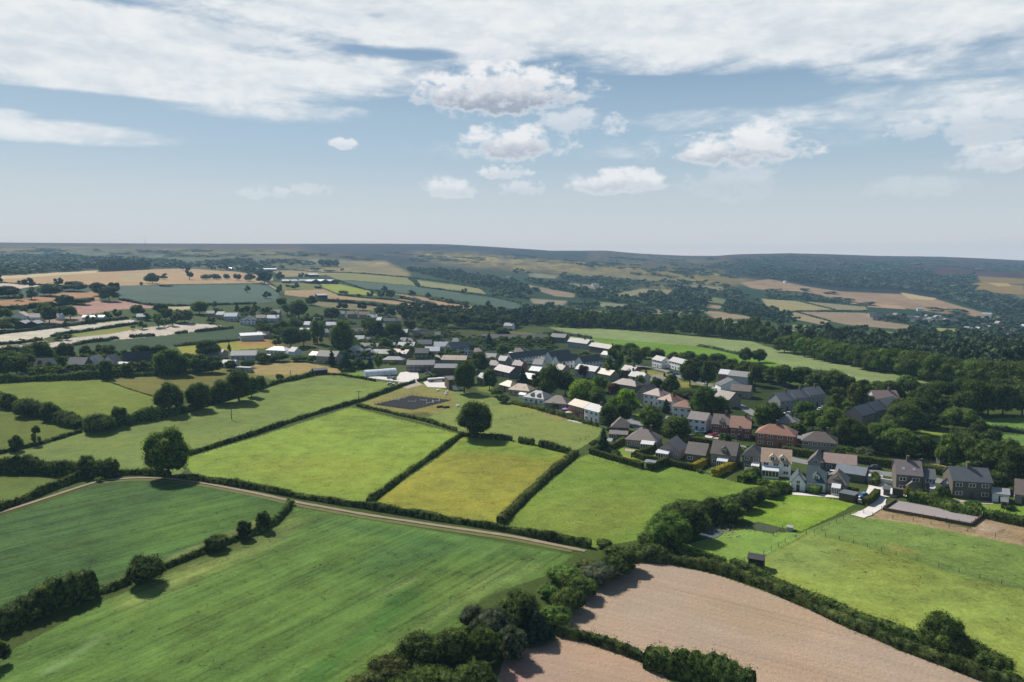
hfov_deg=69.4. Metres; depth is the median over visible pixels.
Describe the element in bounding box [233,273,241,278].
bush
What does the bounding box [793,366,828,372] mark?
hedge
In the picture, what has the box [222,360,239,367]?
house
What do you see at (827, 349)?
broadleaf tree
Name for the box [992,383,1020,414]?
broadleaf tree
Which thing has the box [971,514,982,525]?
kickboard
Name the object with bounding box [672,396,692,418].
house
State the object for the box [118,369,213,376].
hedge
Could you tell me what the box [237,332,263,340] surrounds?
barn
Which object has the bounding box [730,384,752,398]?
house
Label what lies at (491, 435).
hedge
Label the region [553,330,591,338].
hedge
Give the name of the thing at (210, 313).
house
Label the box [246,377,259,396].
broadleaf tree
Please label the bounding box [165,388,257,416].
hedge
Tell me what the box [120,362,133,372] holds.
broadleaf tree
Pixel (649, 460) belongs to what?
shed
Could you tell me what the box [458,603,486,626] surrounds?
bush
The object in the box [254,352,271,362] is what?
bush
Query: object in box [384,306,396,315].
broadleaf tree
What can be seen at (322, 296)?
barn
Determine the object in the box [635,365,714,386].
road
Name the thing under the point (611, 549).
bush
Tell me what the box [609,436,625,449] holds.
garden hedge
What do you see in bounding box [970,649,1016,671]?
bush
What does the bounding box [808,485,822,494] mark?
garden hedge
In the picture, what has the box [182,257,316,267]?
wood
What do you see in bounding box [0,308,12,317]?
broadleaf tree
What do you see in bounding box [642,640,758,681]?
hedge
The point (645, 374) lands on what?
house
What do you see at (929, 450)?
broadleaf tree
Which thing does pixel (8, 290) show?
broadleaf tree
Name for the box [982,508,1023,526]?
garden hedge
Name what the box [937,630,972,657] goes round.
bush
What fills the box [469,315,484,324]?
broadleaf tree
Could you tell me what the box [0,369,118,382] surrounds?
hedge
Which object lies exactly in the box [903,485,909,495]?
bush
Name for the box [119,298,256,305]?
hedge
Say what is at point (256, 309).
garden shrubs
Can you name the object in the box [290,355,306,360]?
bush
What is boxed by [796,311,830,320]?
hedge
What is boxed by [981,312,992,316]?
house
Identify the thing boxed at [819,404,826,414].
bush
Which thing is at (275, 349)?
house
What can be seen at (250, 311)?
broadleaf tree
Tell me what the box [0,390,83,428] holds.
hedge
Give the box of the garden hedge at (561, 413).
[553,411,599,425]
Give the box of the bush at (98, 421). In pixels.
[82,413,117,431]
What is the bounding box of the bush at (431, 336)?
[424,334,436,339]
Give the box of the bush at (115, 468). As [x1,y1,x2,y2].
[96,458,119,474]
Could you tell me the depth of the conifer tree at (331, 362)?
476.33 m
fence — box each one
[380,394,450,407]
[538,410,597,426]
[743,530,806,560]
[814,509,856,529]
[825,533,1018,586]
[863,510,1019,540]
[881,506,980,522]
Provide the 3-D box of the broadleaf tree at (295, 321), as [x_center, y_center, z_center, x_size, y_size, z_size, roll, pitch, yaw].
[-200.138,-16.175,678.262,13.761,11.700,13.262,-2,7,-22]
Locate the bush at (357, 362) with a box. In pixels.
[351,358,364,366]
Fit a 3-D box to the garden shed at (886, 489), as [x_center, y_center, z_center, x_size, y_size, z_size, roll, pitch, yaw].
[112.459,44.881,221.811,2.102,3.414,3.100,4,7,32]
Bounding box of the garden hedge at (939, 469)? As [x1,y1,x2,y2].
[922,463,945,475]
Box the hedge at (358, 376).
[324,372,377,381]
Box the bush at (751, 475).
[744,471,759,480]
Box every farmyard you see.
[369,372,418,381]
[424,376,445,387]
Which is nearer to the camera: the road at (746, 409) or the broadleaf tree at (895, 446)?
the broadleaf tree at (895, 446)
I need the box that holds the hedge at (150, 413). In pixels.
[82,404,166,431]
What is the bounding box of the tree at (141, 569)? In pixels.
[124,552,167,587]
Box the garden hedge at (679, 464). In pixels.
[668,458,692,469]
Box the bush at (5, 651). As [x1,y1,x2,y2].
[0,638,12,660]
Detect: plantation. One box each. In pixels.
[96,258,150,270]
[318,259,339,265]
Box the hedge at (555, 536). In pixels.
[179,473,592,547]
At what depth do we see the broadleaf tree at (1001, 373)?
361.08 m
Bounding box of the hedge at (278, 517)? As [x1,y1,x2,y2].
[163,497,293,568]
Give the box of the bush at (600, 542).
[596,538,612,546]
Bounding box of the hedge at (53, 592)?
[0,567,98,634]
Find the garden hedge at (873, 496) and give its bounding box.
[861,488,880,505]
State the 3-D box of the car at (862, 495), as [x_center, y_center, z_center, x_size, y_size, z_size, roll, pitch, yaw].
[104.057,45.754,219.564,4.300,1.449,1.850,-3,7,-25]
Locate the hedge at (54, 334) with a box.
[50,321,138,336]
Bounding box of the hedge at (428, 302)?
[400,295,436,304]
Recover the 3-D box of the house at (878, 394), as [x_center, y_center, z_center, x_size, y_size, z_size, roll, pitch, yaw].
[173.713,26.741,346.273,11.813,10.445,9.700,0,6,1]
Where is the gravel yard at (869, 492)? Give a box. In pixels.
[857,473,895,502]
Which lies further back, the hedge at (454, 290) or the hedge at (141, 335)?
the hedge at (454, 290)
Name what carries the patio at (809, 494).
on the ground at (298, 594)
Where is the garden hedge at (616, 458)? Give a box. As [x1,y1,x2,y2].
[589,448,644,468]
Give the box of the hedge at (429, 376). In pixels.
[416,373,438,381]
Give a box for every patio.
[792,492,838,497]
[952,499,993,503]
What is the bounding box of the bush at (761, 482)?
[756,478,769,485]
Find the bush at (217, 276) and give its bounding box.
[212,274,221,278]
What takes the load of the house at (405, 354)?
on the ground at (298, 594)
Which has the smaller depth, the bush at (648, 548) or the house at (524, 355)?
the bush at (648, 548)
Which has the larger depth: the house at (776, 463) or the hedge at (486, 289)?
the hedge at (486, 289)
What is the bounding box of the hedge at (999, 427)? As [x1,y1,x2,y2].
[986,423,1023,433]
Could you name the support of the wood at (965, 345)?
on the ground at (298, 594)
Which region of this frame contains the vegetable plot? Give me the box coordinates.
[747,522,781,532]
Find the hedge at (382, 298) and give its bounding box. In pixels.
[337,293,424,305]
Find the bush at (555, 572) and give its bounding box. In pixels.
[545,564,579,582]
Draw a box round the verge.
[95,479,571,551]
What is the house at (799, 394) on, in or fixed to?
on the ground at (298, 594)
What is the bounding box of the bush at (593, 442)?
[589,440,598,445]
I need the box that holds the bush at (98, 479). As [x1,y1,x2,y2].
[94,477,103,481]
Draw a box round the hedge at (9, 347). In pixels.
[0,344,32,351]
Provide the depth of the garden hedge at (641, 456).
261.31 m
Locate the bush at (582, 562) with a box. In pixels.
[571,559,594,568]
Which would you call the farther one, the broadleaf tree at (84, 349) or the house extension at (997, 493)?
the broadleaf tree at (84, 349)
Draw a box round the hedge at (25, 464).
[0,453,76,477]
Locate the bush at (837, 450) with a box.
[829,447,846,453]
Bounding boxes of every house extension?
[609,430,628,439]
[991,487,1009,503]
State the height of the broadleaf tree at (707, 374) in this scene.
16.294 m
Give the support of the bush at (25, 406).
on the ground at (298, 594)
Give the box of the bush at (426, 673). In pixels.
[404,663,462,681]
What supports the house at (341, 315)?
on the ground at (298, 594)
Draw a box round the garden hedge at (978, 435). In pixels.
[949,427,985,439]
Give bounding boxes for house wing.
[790,468,806,491]
[922,468,935,493]
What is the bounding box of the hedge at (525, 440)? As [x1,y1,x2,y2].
[518,433,534,444]
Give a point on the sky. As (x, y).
(660, 127)
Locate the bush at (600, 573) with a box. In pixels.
[579,559,620,587]
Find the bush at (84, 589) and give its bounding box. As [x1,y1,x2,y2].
[81,580,99,598]
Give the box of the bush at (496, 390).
[491,387,503,394]
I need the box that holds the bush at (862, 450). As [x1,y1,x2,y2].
[856,446,872,454]
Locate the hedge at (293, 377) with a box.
[257,370,316,389]
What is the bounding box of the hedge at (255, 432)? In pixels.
[188,400,347,455]
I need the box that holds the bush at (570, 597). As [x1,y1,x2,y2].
[548,585,586,610]
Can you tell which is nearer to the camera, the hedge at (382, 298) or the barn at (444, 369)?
the barn at (444, 369)
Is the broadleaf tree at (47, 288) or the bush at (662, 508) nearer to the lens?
the bush at (662, 508)
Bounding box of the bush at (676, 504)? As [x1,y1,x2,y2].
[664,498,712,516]
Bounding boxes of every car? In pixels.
[859,492,867,498]
[866,464,881,469]
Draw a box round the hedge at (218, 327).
[194,325,233,331]
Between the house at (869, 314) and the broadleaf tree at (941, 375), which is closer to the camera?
the broadleaf tree at (941, 375)
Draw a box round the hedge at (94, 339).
[71,337,110,345]
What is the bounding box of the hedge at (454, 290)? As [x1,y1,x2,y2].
[417,285,520,302]
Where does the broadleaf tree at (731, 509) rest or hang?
on the ground at (298, 594)
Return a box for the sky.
[0,0,1023,259]
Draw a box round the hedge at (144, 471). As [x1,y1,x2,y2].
[115,466,171,476]
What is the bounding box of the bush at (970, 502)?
[964,500,982,506]
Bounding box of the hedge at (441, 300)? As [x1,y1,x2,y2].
[429,297,462,304]
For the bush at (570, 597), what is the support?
on the ground at (298, 594)
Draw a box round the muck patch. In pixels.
[397,382,421,388]
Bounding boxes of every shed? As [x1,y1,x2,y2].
[311,367,327,374]
[444,376,454,389]
[518,392,526,398]
[644,459,656,467]
[747,552,765,568]
[797,435,801,443]
[838,489,859,502]
[883,485,891,495]
[892,487,904,496]
[1000,497,1008,508]
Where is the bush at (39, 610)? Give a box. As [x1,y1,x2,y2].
[2,598,52,620]
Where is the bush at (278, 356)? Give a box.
[270,352,289,361]
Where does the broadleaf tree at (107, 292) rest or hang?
on the ground at (298, 594)
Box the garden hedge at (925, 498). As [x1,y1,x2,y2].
[906,486,981,515]
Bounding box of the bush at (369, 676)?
[342,669,387,681]
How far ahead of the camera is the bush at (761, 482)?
230.94 m
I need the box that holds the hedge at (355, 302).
[318,298,422,308]
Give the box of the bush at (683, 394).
[672,389,691,398]
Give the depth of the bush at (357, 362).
470.95 m
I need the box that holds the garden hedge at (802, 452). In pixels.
[782,445,815,457]
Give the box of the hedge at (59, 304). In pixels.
[55,296,94,305]
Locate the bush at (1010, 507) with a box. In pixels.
[1002,504,1016,509]
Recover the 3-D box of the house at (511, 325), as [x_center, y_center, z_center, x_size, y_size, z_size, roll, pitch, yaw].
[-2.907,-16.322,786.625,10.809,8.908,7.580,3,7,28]
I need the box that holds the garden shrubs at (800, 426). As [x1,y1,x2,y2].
[578,351,868,430]
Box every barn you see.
[14,320,29,328]
[27,320,43,327]
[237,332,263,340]
[263,268,276,270]
[304,273,318,276]
[305,279,319,283]
[315,294,327,298]
[318,279,328,283]
[327,279,338,283]
[406,360,435,372]
[434,364,456,375]
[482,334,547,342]
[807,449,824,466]
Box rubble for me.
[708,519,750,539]
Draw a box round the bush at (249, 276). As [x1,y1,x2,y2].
[244,273,255,280]
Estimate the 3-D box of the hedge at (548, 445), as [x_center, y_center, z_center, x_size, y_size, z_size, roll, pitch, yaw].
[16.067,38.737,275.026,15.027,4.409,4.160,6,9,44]
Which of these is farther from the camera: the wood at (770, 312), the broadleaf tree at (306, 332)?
the wood at (770, 312)
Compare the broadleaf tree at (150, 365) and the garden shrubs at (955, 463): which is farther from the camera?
the broadleaf tree at (150, 365)
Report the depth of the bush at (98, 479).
233.73 m
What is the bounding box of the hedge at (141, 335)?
[129,333,154,337]
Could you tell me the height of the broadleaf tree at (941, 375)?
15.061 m
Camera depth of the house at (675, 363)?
470.37 m
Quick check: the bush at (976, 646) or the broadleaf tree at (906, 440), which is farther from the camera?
the broadleaf tree at (906, 440)
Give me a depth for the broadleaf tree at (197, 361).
432.90 m
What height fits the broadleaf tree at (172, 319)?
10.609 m
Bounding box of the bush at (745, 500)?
[724,491,757,508]
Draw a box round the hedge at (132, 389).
[105,379,152,396]
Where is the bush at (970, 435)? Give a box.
[954,432,976,438]
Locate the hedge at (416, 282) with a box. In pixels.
[408,277,419,285]
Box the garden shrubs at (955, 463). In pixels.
[950,439,999,470]
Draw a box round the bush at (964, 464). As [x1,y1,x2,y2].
[955,460,976,466]
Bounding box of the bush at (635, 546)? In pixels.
[624,542,642,551]
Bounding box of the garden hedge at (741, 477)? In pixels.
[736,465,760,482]
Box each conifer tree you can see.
[326,349,338,366]
[337,352,353,369]
[365,356,374,367]
[483,333,494,346]
[516,368,529,384]
[522,609,558,648]
[597,428,611,452]
[661,399,670,412]
[748,379,756,390]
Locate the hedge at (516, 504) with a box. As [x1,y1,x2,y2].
[495,448,579,522]
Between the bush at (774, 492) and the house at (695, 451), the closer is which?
the bush at (774, 492)
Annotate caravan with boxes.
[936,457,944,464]
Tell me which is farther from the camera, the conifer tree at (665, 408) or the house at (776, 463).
the conifer tree at (665, 408)
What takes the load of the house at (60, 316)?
on the ground at (298, 594)
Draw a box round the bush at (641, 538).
[636,530,668,545]
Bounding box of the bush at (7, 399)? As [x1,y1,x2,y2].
[0,393,17,406]
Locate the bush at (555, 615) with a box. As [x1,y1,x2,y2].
[540,604,572,627]
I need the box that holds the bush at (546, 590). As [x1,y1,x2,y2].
[537,582,559,598]
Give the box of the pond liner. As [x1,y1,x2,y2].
[701,527,722,538]
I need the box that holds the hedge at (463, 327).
[447,325,512,330]
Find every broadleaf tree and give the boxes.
[0,285,21,296]
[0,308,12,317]
[0,317,21,324]
[0,321,12,329]
[0,350,16,355]
[0,355,14,373]
[7,434,24,450]
[9,356,28,373]
[12,293,23,299]
[15,353,36,362]
[19,306,28,311]
[19,347,30,353]
[21,277,34,287]
[26,287,38,298]
[29,340,54,356]
[35,283,63,295]
[35,303,53,312]
[38,401,58,417]
[39,305,57,322]
[53,277,63,285]
[54,295,75,305]
[54,342,75,356]
[55,358,66,369]
[59,281,86,290]
[61,306,77,318]
[62,319,69,326]
[62,333,71,339]
[74,298,91,302]
[78,345,92,354]
[79,454,94,459]
[84,315,94,321]
[91,282,105,293]
[92,344,100,354]
[96,344,116,354]
[98,286,119,300]
[98,360,112,378]
[103,311,112,317]
[108,282,119,291]
[110,406,128,423]
[112,309,122,317]
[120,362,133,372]
[129,304,145,313]
[130,345,151,351]
[135,361,145,372]
[138,321,147,328]
[138,424,192,472]
[143,272,160,282]
[143,313,151,319]
[145,362,152,371]
[150,345,167,353]
[151,348,186,372]
[151,381,185,408]
[152,303,168,312]
[152,313,164,326]
[159,308,172,319]
[167,314,177,325]
[174,309,193,322]
[176,354,189,374]
[179,263,186,269]
[184,382,211,408]
[185,266,193,279]
[189,353,209,372]
[190,301,208,313]
[195,339,221,354]
[204,355,224,372]
[206,317,215,322]
[208,379,234,402]
[224,370,250,400]
[225,360,237,369]
[236,519,251,537]
[244,308,255,315]
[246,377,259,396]
[254,510,271,526]
[255,271,272,283]
[255,323,272,331]
[257,375,266,389]
[261,306,269,312]
[262,291,271,297]
[268,310,279,314]
[272,334,281,345]
[273,320,288,327]
[275,271,284,279]
[275,284,281,293]
[276,297,286,306]
[280,327,304,346]
[282,304,290,314]
[287,317,301,326]
[288,299,307,317]
[290,282,299,288]
[299,328,311,345]
[305,295,317,304]
[311,313,323,320]
[323,307,340,318]
[329,319,354,350]
[336,302,347,308]
[357,302,366,309]
[360,317,375,328]
[365,319,384,336]
[373,306,384,314]
[373,353,383,367]
[377,291,384,296]
[377,337,392,347]
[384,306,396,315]
[384,322,404,336]
[385,290,394,297]
[388,674,419,681]
[389,629,445,671]
[401,309,411,318]
[403,319,415,329]
[415,311,428,320]
[420,317,432,326]
[432,625,476,672]
[433,313,449,323]
[451,333,460,339]
[452,312,468,325]
[452,360,475,392]
[454,400,492,436]
[454,659,500,681]
[468,342,478,350]
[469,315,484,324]
[469,351,489,373]
[469,626,500,663]
[470,604,517,643]
[482,370,497,389]
[490,323,502,329]
[495,327,510,333]
[495,588,541,629]
[496,342,511,355]
[500,314,512,324]
[530,371,541,389]
[538,363,563,394]
[558,370,573,393]
[566,378,595,401]
[566,575,597,597]
[578,365,588,375]
[587,386,606,404]
[592,375,607,388]
[599,404,619,427]
[599,554,630,577]
[606,397,620,406]
[607,383,620,396]
[612,344,623,350]
[613,388,639,411]
[615,403,631,419]
[616,548,642,570]
[620,343,639,354]
[624,347,643,364]
[635,375,645,383]
[639,404,664,427]
[640,347,651,358]
[643,509,692,547]
[648,348,665,357]
[650,376,662,388]
[662,373,680,392]
[663,415,691,437]
[667,351,677,359]
[673,504,712,535]
[678,350,695,361]
[678,359,700,385]
[688,385,715,412]
[692,353,708,366]
[699,359,716,385]
[700,496,722,521]
[708,353,728,371]
[708,395,730,415]
[716,496,746,520]
[718,432,732,441]
[720,358,738,369]
[733,360,750,371]
[738,347,752,360]
[746,362,768,373]
[747,362,763,385]
[751,348,766,360]
[752,403,775,425]
[758,402,785,424]
[762,366,776,382]
[771,335,790,352]
[773,364,796,385]
[783,332,806,353]
[791,366,811,385]
[792,400,818,420]
[793,336,811,356]
[802,336,822,358]
[803,370,830,390]
[803,410,822,430]
[810,338,832,360]
[815,405,842,433]
[817,368,846,390]
[819,340,846,362]
[829,414,858,446]
[831,342,851,363]
[840,375,855,393]
[843,345,859,365]
[848,421,873,447]
[849,344,876,368]
[856,379,869,393]
[860,350,880,370]
[862,394,875,403]
[864,381,884,392]
[867,422,884,447]
[868,348,893,371]
[872,433,894,455]
[878,401,928,431]
[879,421,898,431]
[880,380,906,398]
[880,427,901,454]
[882,347,901,373]
[887,397,905,409]
[890,349,911,373]
[891,427,926,455]
[895,374,920,392]
[897,350,928,377]
[904,395,937,424]
[906,384,943,410]
[907,433,937,455]
[911,353,927,378]
[916,608,967,649]
[917,353,945,380]
[925,441,939,456]
[926,413,945,429]
[928,380,952,396]
[929,356,950,381]
[929,397,952,413]
[934,433,963,466]
[940,356,964,381]
[941,406,969,427]
[949,378,994,414]
[950,358,973,379]
[951,376,970,393]
[955,359,977,378]
[957,435,977,459]
[958,408,981,427]
[963,440,994,467]
[965,358,999,382]
[969,419,991,432]
[980,361,1007,382]
[981,438,1001,444]
[984,428,1003,440]
[984,441,1010,469]
[985,382,1001,414]
[989,362,1013,381]
[989,469,1012,487]
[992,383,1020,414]
[995,360,1023,377]
[995,445,1023,479]
[1000,437,1020,446]
[1005,375,1023,384]
[1011,382,1023,414]
[1013,366,1023,375]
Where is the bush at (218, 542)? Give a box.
[203,534,229,549]
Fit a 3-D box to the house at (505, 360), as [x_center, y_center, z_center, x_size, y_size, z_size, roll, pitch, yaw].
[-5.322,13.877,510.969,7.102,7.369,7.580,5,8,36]
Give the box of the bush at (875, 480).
[867,470,882,485]
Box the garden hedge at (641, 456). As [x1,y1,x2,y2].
[634,451,659,460]
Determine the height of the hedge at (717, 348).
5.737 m
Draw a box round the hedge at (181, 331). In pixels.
[174,329,187,333]
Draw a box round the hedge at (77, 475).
[0,467,86,510]
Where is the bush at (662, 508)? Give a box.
[659,503,672,511]
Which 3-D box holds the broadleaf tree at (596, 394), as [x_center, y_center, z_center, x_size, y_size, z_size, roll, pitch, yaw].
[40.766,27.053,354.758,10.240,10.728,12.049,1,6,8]
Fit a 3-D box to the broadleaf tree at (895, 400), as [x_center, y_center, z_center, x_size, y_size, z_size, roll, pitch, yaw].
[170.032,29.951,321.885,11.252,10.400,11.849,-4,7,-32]
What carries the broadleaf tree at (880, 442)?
on the ground at (298, 594)
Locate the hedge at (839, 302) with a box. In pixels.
[805,300,866,306]
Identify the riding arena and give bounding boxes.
[376,395,448,408]
[888,501,978,522]
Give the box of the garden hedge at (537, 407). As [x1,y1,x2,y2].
[510,400,554,414]
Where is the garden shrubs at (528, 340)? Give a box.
[251,313,558,360]
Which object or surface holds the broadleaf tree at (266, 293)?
on the ground at (298, 594)
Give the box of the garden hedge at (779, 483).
[763,479,793,496]
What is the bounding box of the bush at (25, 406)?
[12,399,37,415]
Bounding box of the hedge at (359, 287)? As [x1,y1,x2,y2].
[337,280,384,291]
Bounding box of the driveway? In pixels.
[851,472,885,517]
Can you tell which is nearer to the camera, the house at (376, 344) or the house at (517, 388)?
the house at (517, 388)
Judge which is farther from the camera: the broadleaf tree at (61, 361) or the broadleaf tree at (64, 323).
the broadleaf tree at (64, 323)
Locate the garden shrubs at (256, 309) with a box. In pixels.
[211,305,282,322]
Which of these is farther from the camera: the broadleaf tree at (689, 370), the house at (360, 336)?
the house at (360, 336)
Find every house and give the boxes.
[12,311,28,319]
[27,313,44,320]
[33,358,57,372]
[55,313,64,319]
[66,357,91,370]
[82,315,106,318]
[89,354,103,368]
[104,354,121,363]
[121,351,152,363]
[136,314,146,319]
[205,311,215,316]
[205,349,227,358]
[215,311,225,319]
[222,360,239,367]
[223,313,238,320]
[230,350,258,359]
[235,366,253,372]
[240,315,256,324]
[256,315,265,319]
[257,329,270,338]
[266,313,280,321]
[266,346,289,353]
[282,279,290,282]
[288,347,301,355]
[303,321,311,327]
[309,351,317,356]
[316,350,342,363]
[324,327,331,336]
[325,320,337,328]
[337,311,344,318]
[346,310,357,317]
[348,345,363,357]
[351,328,363,336]
[355,335,364,338]
[358,312,369,318]
[358,348,376,358]
[360,341,380,348]
[373,349,391,357]
[383,316,400,323]
[383,356,405,363]
[392,348,412,357]
[398,340,415,350]
[402,329,408,336]
[415,348,429,359]
[417,340,431,345]
[420,331,433,340]
[425,346,440,357]
[434,331,440,339]
[434,342,448,351]
[435,355,467,363]
[444,341,474,354]
[474,346,483,352]
[476,373,483,384]
[485,353,498,362]
[489,358,502,369]
[493,364,519,378]
[498,355,510,365]
[498,380,516,391]
[503,322,514,329]
[506,351,528,365]
[508,383,535,395]
[512,358,527,371]
[513,346,525,351]
[523,390,552,404]
[526,349,547,363]
[526,373,534,384]
[529,366,542,373]
[532,359,545,367]
[543,395,571,409]
[544,349,570,363]
[551,333,568,342]
[552,354,578,367]
[556,362,569,374]
[567,337,591,348]
[568,398,590,418]
[574,354,602,367]
[575,364,599,378]
[583,402,608,423]
[589,340,612,353]
[596,368,619,380]
[601,351,614,360]
[610,416,629,430]
[613,377,644,391]
[621,364,640,378]
[624,425,662,448]
[628,368,650,384]
[637,384,656,400]
[643,385,670,406]
[650,373,665,389]
[652,355,668,367]
[655,435,686,459]
[657,390,684,412]
[668,357,685,369]
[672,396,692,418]
[684,441,710,461]
[687,411,712,431]
[710,440,740,465]
[711,411,730,433]
[715,377,744,391]
[715,390,740,407]
[718,369,729,380]
[727,370,752,384]
[729,413,752,439]
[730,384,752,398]
[741,444,760,470]
[755,420,798,447]
[760,447,791,478]
[769,389,794,411]
[775,411,799,424]
[788,386,809,403]
[801,427,837,453]
[802,383,824,406]
[805,461,827,491]
[826,468,849,495]
[843,404,875,424]
[865,400,886,421]
[866,312,873,316]
[867,387,899,399]
[873,315,881,320]
[875,396,894,413]
[891,455,923,491]
[910,317,918,321]
[942,462,993,499]
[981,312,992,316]
[1013,478,1023,503]
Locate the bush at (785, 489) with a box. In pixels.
[781,486,789,492]
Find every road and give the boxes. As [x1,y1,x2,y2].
[625,417,1013,495]
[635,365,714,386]
[737,404,754,415]
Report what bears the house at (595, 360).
on the ground at (298, 594)
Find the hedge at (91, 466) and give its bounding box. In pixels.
[75,454,116,477]
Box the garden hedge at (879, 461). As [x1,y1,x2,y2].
[845,452,893,468]
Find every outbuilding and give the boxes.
[823,452,856,469]
[835,463,869,482]
[940,478,947,488]
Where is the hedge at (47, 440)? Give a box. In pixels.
[0,428,82,453]
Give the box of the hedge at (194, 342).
[174,338,239,346]
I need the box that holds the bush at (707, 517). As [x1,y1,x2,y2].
[704,514,712,528]
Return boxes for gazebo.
[452,385,461,389]
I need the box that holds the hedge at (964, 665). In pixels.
[636,549,1023,681]
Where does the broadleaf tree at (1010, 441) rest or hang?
on the ground at (298, 594)
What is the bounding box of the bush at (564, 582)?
[558,572,586,587]
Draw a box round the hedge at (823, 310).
[789,310,866,312]
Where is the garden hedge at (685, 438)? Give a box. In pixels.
[643,425,723,445]
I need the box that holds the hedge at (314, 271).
[277,268,345,272]
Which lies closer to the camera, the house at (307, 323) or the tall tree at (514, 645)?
the tall tree at (514, 645)
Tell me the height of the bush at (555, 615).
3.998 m
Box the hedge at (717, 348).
[697,344,738,354]
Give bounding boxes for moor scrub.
[13,247,361,257]
[351,252,721,264]
[755,255,1023,271]
[763,288,969,313]
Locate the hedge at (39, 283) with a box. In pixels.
[0,281,119,285]
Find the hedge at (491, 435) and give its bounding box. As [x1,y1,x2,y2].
[458,430,512,440]
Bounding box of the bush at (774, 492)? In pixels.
[760,484,782,497]
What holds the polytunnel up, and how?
on the ground at (298, 594)
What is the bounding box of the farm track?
[0,477,585,551]
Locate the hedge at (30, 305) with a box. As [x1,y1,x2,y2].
[0,300,54,309]
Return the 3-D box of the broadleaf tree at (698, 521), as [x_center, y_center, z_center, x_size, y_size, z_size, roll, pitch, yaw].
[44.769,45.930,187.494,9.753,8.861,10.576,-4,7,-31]
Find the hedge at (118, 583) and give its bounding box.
[99,576,130,594]
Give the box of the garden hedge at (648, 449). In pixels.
[635,445,656,453]
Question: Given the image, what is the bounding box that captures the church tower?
[412,327,419,338]
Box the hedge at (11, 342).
[0,337,42,344]
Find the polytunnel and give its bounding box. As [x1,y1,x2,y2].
[362,368,397,376]
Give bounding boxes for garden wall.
[866,476,892,484]
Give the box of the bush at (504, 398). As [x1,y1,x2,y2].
[497,394,510,402]
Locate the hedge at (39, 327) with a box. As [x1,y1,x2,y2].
[0,316,128,333]
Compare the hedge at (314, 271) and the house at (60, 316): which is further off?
the hedge at (314, 271)
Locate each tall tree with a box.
[30,425,41,441]
[310,319,325,343]
[497,623,527,660]
[604,347,623,377]
[826,386,845,410]
[841,401,854,414]
[846,382,864,407]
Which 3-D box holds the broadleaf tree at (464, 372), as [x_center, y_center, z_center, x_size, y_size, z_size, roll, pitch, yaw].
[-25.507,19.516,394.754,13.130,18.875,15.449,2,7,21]
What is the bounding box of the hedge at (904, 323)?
[877,319,912,325]
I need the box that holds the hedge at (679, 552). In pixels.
[670,543,727,561]
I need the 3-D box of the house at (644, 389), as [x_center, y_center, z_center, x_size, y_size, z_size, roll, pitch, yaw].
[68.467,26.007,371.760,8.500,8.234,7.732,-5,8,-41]
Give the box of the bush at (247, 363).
[240,360,255,365]
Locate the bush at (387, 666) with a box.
[364,651,415,681]
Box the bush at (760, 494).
[742,486,769,501]
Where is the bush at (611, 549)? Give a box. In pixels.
[602,544,624,556]
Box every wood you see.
[0,252,183,273]
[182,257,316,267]
[210,264,272,274]
[395,302,553,325]
[407,266,528,289]
[491,281,707,316]
[513,268,760,303]
[550,308,780,342]
[576,262,738,277]
[637,284,708,305]
[638,312,1023,336]
[709,257,935,272]
[721,302,824,328]
[740,267,1023,312]
[757,322,1023,361]
[765,290,854,302]
[884,309,1023,334]
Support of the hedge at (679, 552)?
on the ground at (298, 594)
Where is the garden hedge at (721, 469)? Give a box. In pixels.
[711,461,736,476]
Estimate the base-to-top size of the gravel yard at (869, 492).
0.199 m
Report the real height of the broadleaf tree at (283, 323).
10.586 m
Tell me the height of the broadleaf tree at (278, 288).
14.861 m
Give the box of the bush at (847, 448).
[841,445,856,452]
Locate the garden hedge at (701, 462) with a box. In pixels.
[691,454,710,470]
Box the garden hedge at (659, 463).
[646,456,669,470]
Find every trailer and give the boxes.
[427,377,444,381]
[786,524,793,530]
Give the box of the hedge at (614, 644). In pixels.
[556,623,644,661]
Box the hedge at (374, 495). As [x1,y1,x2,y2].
[366,431,462,501]
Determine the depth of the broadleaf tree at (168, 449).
235.99 m
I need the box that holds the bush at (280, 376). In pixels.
[276,374,284,378]
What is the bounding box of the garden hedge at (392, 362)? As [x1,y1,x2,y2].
[388,358,417,364]
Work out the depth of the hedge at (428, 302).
1081.96 m
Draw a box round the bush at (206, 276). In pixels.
[200,274,212,278]
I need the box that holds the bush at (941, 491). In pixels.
[933,486,950,498]
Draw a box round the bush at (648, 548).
[641,541,669,559]
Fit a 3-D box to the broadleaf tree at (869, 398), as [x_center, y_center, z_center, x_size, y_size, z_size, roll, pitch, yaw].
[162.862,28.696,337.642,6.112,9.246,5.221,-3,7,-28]
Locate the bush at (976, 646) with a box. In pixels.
[966,637,991,658]
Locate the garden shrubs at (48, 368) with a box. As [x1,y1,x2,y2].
[0,349,206,372]
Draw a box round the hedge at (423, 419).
[356,401,457,430]
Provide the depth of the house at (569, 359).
496.00 m
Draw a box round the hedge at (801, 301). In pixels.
[761,297,835,309]
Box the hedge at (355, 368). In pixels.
[340,363,367,371]
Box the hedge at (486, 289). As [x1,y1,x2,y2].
[346,271,503,294]
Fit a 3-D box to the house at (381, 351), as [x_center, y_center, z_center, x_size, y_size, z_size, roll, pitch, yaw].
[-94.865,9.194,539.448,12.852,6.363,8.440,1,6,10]
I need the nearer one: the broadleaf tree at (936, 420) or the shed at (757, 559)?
the shed at (757, 559)
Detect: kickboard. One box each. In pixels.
[883,499,896,509]
[884,507,970,525]
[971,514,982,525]
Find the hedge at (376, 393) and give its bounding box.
[347,379,415,404]
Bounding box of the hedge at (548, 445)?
[538,438,571,453]
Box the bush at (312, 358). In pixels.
[307,355,315,361]
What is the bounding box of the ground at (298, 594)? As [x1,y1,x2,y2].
[0,242,1023,681]

